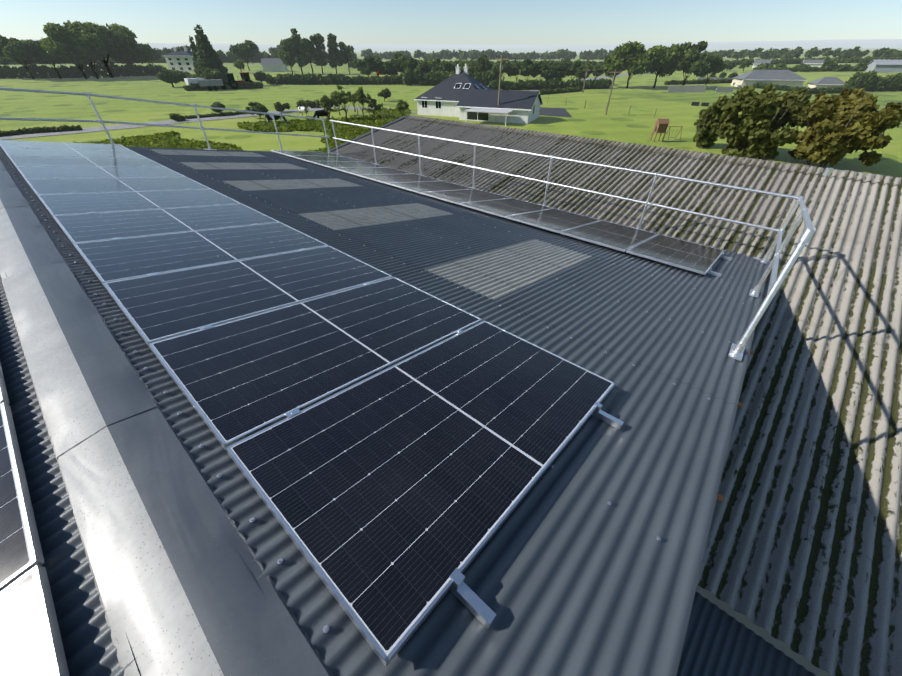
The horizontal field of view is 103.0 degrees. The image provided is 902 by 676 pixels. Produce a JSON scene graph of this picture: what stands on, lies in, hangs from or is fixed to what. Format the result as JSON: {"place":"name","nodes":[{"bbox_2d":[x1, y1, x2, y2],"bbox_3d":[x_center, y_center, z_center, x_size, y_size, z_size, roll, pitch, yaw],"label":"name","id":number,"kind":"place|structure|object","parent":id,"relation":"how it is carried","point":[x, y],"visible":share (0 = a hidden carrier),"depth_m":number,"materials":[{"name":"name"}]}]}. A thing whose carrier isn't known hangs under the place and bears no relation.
{"place":"outdoors","nodes":[
{"label":"outdoors","id":0,"kind":"place"},
{"bbox_2d":[0,107,417,139],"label":"road","id":1,"kind":"structure","parent":0,"point":[101,128],"depth_m":48.29,"materials":[{"name":"grey asphalt"}]},
{"bbox_2d":[327,115,409,152],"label":"roof verge trim","id":2,"kind":"structure","parent":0,"point":[369,133],"depth_m":14.67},
{"bbox_2d":[0,39,901,177],"bbox_3d":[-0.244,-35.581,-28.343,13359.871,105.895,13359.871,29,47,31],"label":"terrain","id":3,"kind":"structure","parent":0,"point":[635,126],"depth_m":69.80,"materials":[{"name":"green plant"}]},
{"bbox_2d":[163,46,194,71],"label":"georgian house","id":4,"kind":"structure","parent":3,"relation":"on","point":[175,59],"depth_m":131.37,"materials":[{"name":"paint"}]},
{"bbox_2d":[182,78,223,90],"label":"yard trailer","id":5,"kind":"object","parent":3,"relation":"on","point":[214,83],"depth_m":85.38,"materials":[{"name":"white metal"}]},
{"bbox_2d":[220,72,252,89],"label":"yard tractor","id":6,"kind":"object","parent":3,"relation":"on","point":[232,82],"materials":[{"name":"green metal"}]},
{"bbox_2d":[73,106,411,151],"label":"paddock weeds","id":7,"kind":"object","parent":3,"relation":"on","point":[349,132],"visible":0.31,"depth_m":43.43,"materials":[{"name":"green plant"}]},
{"bbox_2d":[261,58,287,71],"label":"barn","id":8,"kind":"structure","parent":3,"relation":"on","point":[273,65],"depth_m":137.41,"materials":[{"name":"grey metal"}]},
{"bbox_2d":[265,113,287,123],"bbox_3d":[-23.084,-29.018,47.530,2.828,1.494,0.756,-22,43,-26],"label":"cow","id":9,"kind":"object","parent":3,"relation":"on","point":[269,118],"visible":0.73,"depth_m":47.12},
{"bbox_2d":[298,106,310,115],"bbox_3d":[-21.931,-34.102,54.028,2.683,1.409,0.684,20,42,23],"label":"cow","id":10,"kind":"object","parent":3,"relation":"on","point":[301,109],"visible":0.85,"depth_m":53.78},
{"bbox_2d":[312,109,328,120],"bbox_3d":[-18.261,-31.160,50.296,2.697,1.423,0.720,-28,46,-31],"label":"cow","id":11,"kind":"object","parent":3,"relation":"on","point":[320,113],"visible":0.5,"depth_m":49.93},
{"bbox_2d":[315,100,396,119],"bbox_3d":[-15.167,-34.841,55.121,0.539,1.204,25.490,-28,46,-30],"label":"paddock fence","id":12,"kind":"object","parent":3,"relation":"on","point":[359,113],"visible":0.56,"depth_m":54.31,"materials":[{"name":"brown wood"}]},
{"bbox_2d":[0,20,901,136],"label":"trees","id":13,"kind":"object","parent":3,"relation":"on","point":[80,43],"materials":[{"name":"green plant"}]},
{"bbox_2d":[414,64,492,116],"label":"house","id":14,"kind":"structure","parent":3,"relation":"on","point":[442,98],"depth_m":54.35,"materials":[{"name":"stone"}]},
{"bbox_2d":[464,108,512,125],"bbox_3d":[5.074,-29.833,48.455,5.990,1.576,2.800,15,41,18],"label":"house carport","id":15,"kind":"object","parent":3,"relation":"on","point":[506,112],"visible":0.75,"depth_m":47.82,"materials":[{"name":"grey metal"}]},
{"bbox_2d":[456,89,542,123],"bbox_3d":[7.148,-33.610,51.687,10.684,3.493,7.700,15,41,18],"label":"house extension","id":16,"kind":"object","parent":3,"relation":"on","point":[524,106],"depth_m":49.73,"materials":[{"name":"white paint"}]},
{"bbox_2d":[495,56,507,104],"bbox_3d":[6.525,-33.227,48.091,1.800,7.290,0.462,15,41,18],"label":"pole","id":17,"kind":"object","parent":3,"relation":"on","point":[501,66],"visible":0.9,"depth_m":46.95,"materials":[{"name":"brown"}]},
{"bbox_2d":[502,57,617,73],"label":"pole wires","id":18,"kind":"object","parent":17,"relation":"attached to","point":[560,70],"visible":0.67,"depth_m":49.45,"materials":[{"name":"black plastic"}]},
{"bbox_2d":[545,96,656,117],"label":"fence","id":19,"kind":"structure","parent":3,"relation":"on","point":[605,105],"depth_m":58.96,"materials":[{"name":"brown wood"}]},
{"bbox_2d":[605,69,621,114],"bbox_3d":[24.081,-36.976,54.084,1.800,5.678,0.462,15,41,18],"label":"pole","id":20,"kind":"object","parent":3,"relation":"on","point":[614,77],"visible":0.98,"depth_m":53.54,"materials":[{"name":"brown"}]},
{"bbox_2d":[647,119,682,141],"bbox_3d":[23.002,-22.205,38.340,3.331,2.144,1.193,-1,38,-1],"label":"wooden playhouse","id":21,"kind":"object","parent":3,"relation":"on","point":[661,126],"visible":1,"depth_m":38.03,"materials":[{"name":"brown wood"}]},
{"bbox_2d":[691,102,708,105],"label":"water troughs","id":22,"kind":"object","parent":3,"relation":"on","point":[697,104],"visible":0.96,"depth_m":64.93,"materials":[{"name":"black plastic"}]},
{"bbox_2d":[731,70,806,87],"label":"bungalow","id":23,"kind":"object","parent":3,"relation":"on","point":[782,77],"visible":0.85,"depth_m":89.22,"materials":[{"name":"grey stone"}]},
{"bbox_2d":[692,83,901,166],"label":"trees","id":24,"kind":"object","parent":3,"relation":"on","point":[824,138],"depth_m":29.81,"materials":[{"name":"green plant"}]},
{"bbox_2d":[807,77,844,88],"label":"house","id":25,"kind":"structure","parent":3,"relation":"on","point":[830,82],"depth_m":84.87,"materials":[{"name":"grey stone"}]},
{"bbox_2d":[865,60,901,72],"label":"farm shed","id":26,"kind":"structure","parent":3,"relation":"on","point":[893,66],"depth_m":112.09,"materials":[{"name":"grey metal"}]},
{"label":"shed gable walls","id":27,"kind":"object","parent":3,"relation":"on","visible":0},
{"bbox_2d":[0,275,136,675],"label":"corrugated roof","id":28,"kind":"structure","parent":27,"relation":"on","point":[90,648],"depth_m":1.44,"materials":[{"name":"paint"}]},
{"bbox_2d":[0,362,69,675],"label":"slope panels","id":29,"kind":"structure","parent":28,"relation":"on","point":[31,643],"depth_m":1.24,"materials":[{"name":"black glass"}]},
{"bbox_2d":[0,160,333,675],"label":"ridge flashing","id":30,"kind":"object","parent":28,"relation":"on","point":[178,588],"visible":0.92,"depth_m":1.48,"materials":[{"name":"grey metal"}]},
{"bbox_2d":[0,146,769,675],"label":"corrugated roof","id":31,"kind":"structure","parent":27,"relation":"on","point":[570,570],"depth_m":2.19,"materials":[{"name":"paint"}]},
{"bbox_2d":[0,87,333,153],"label":"guardrail","id":32,"kind":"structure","parent":31,"relation":"on","point":[102,122],"depth_m":9.41,"materials":[{"name":"silver metal"}]},
{"bbox_2d":[0,140,615,666],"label":"solar panels","id":33,"kind":"object","parent":31,"relation":"on","point":[400,464],"visible":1,"depth_m":2.24,"materials":[{"name":"black glass"}]},
{"bbox_2d":[18,140,623,628],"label":"brackets","id":34,"kind":"object","parent":31,"relation":"on","point":[472,602],"visible":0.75,"depth_m":1.30,"materials":[{"name":"silver metal"}]},
{"bbox_2d":[0,147,756,632],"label":"roof screws","id":35,"kind":"object","parent":31,"relation":"on","point":[326,627],"visible":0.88,"depth_m":2.63,"materials":[{"name":"silver metal"}]},
{"bbox_2d":[271,150,724,274],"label":"solar panels","id":36,"kind":"object","parent":31,"relation":"on","point":[692,256],"visible":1,"depth_m":7.34,"materials":[{"name":"black glass"}]},
{"bbox_2d":[318,151,731,276],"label":"panel rails","id":37,"kind":"object","parent":31,"relation":"on","point":[716,273],"visible":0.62,"depth_m":6.22,"materials":[{"name":"silver metal"}]},
{"bbox_2d":[330,120,804,262],"bbox_3d":[0.744,-4.545,9.574,13.480,1.144,0.100,29,47,31],"label":"guardrail","id":38,"kind":"object","parent":31,"relation":"on","point":[646,203],"visible":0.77,"depth_m":7.88,"materials":[{"name":"silver metal"}]},
{"bbox_2d":[728,168,833,360],"bbox_3d":[4.105,-1.070,4.498,0.100,1.994,4.901,29,47,31],"label":"railing","id":39,"kind":"object","parent":31,"relation":"on","point":[736,351],"visible":0.98,"depth_m":3.22,"materials":[{"name":"silver metal"}]},
{"bbox_2d":[717,278,768,501],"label":"screws","id":40,"kind":"object","parent":27,"relation":"attached to","point":[720,497],"visible":0.38,"depth_m":2.65,"materials":[{"name":"brown"}]},
{"bbox_2d":[0,0,901,44],"label":"sky","id":41,"kind":"structure","parent":0,"point":[446,22],"materials":[{"name":"blue"}]},
{"bbox_2d":[539,107,571,116],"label":"house driveway","id":42,"kind":"structure","parent":0,"point":[562,112],"depth_m":57.88,"materials":[{"name":"grey"}]},
{"bbox_2d":[331,119,810,260],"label":"corrugated roof","id":43,"kind":"structure","parent":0,"point":[770,211],"depth_m":9.40,"materials":[{"name":"grey concrete"}]},
{"bbox_2d":[405,115,901,187],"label":"asbestos ridge caps","id":44,"kind":"object","parent":43,"relation":"on","point":[846,174],"visible":1,"depth_m":9.84,"materials":[{"name":"grey concrete"}]},
{"bbox_2d":[529,69,676,90],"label":"road","id":45,"kind":"structure","parent":0,"point":[603,77],"depth_m":117.82,"materials":[{"name":"grey asphalt"}]},
{"bbox_2d":[667,85,706,91],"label":"silage walls","id":46,"kind":"structure","parent":0,"point":[681,88],"depth_m":83.97,"materials":[{"name":"grey concrete"}]},
{"bbox_2d":[697,77,729,79],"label":"silage walls","id":47,"kind":"structure","parent":0,"point":[711,78],"depth_m":100.63,"materials":[{"name":"grey concrete"}]},
{"bbox_2d":[715,87,733,91],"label":"silage walls","id":48,"kind":"structure","parent":0,"point":[724,89],"depth_m":83.20,"materials":[{"name":"grey concrete"}]},
{"bbox_2d":[752,60,770,67],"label":"distant house","id":49,"kind":"structure","parent":0,"point":[756,63],"depth_m":137.29,"materials":[{"name":"grey stone"}]},
{"bbox_2d":[696,584,830,675],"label":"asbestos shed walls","id":50,"kind":"structure","parent":0,"point":[786,650],"depth_m":3.35,"materials":[{"name":"grey concrete"}]},
{"bbox_2d":[412,172,762,258],"bbox_3d":[0.639,-4.270,10.190,13.930,0.001,0.260,29,47,31],"label":"valley gutter","id":51,"kind":"object","parent":50,"relation":"on","point":[629,225],"depth_m":7.80,"materials":[{"name":"grey metal"}]},
{"bbox_2d":[677,592,815,675],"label":"lean to roof","id":52,"kind":"object","parent":50,"relation":"on","point":[718,641],"depth_m":3.36,"materials":[{"name":"paint"}]},
{"bbox_2d":[697,174,901,675],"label":"corrugated roof","id":53,"kind":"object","parent":50,"relation":"on","point":[803,553],"visible":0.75,"depth_m":4.22,"materials":[{"name":"grey concrete"}]},
{"bbox_2d":[802,60,823,66],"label":"distant house","id":54,"kind":"structure","parent":0,"point":[815,63],"depth_m":133.73,"materials":[{"name":"grey stone"}]}
]}

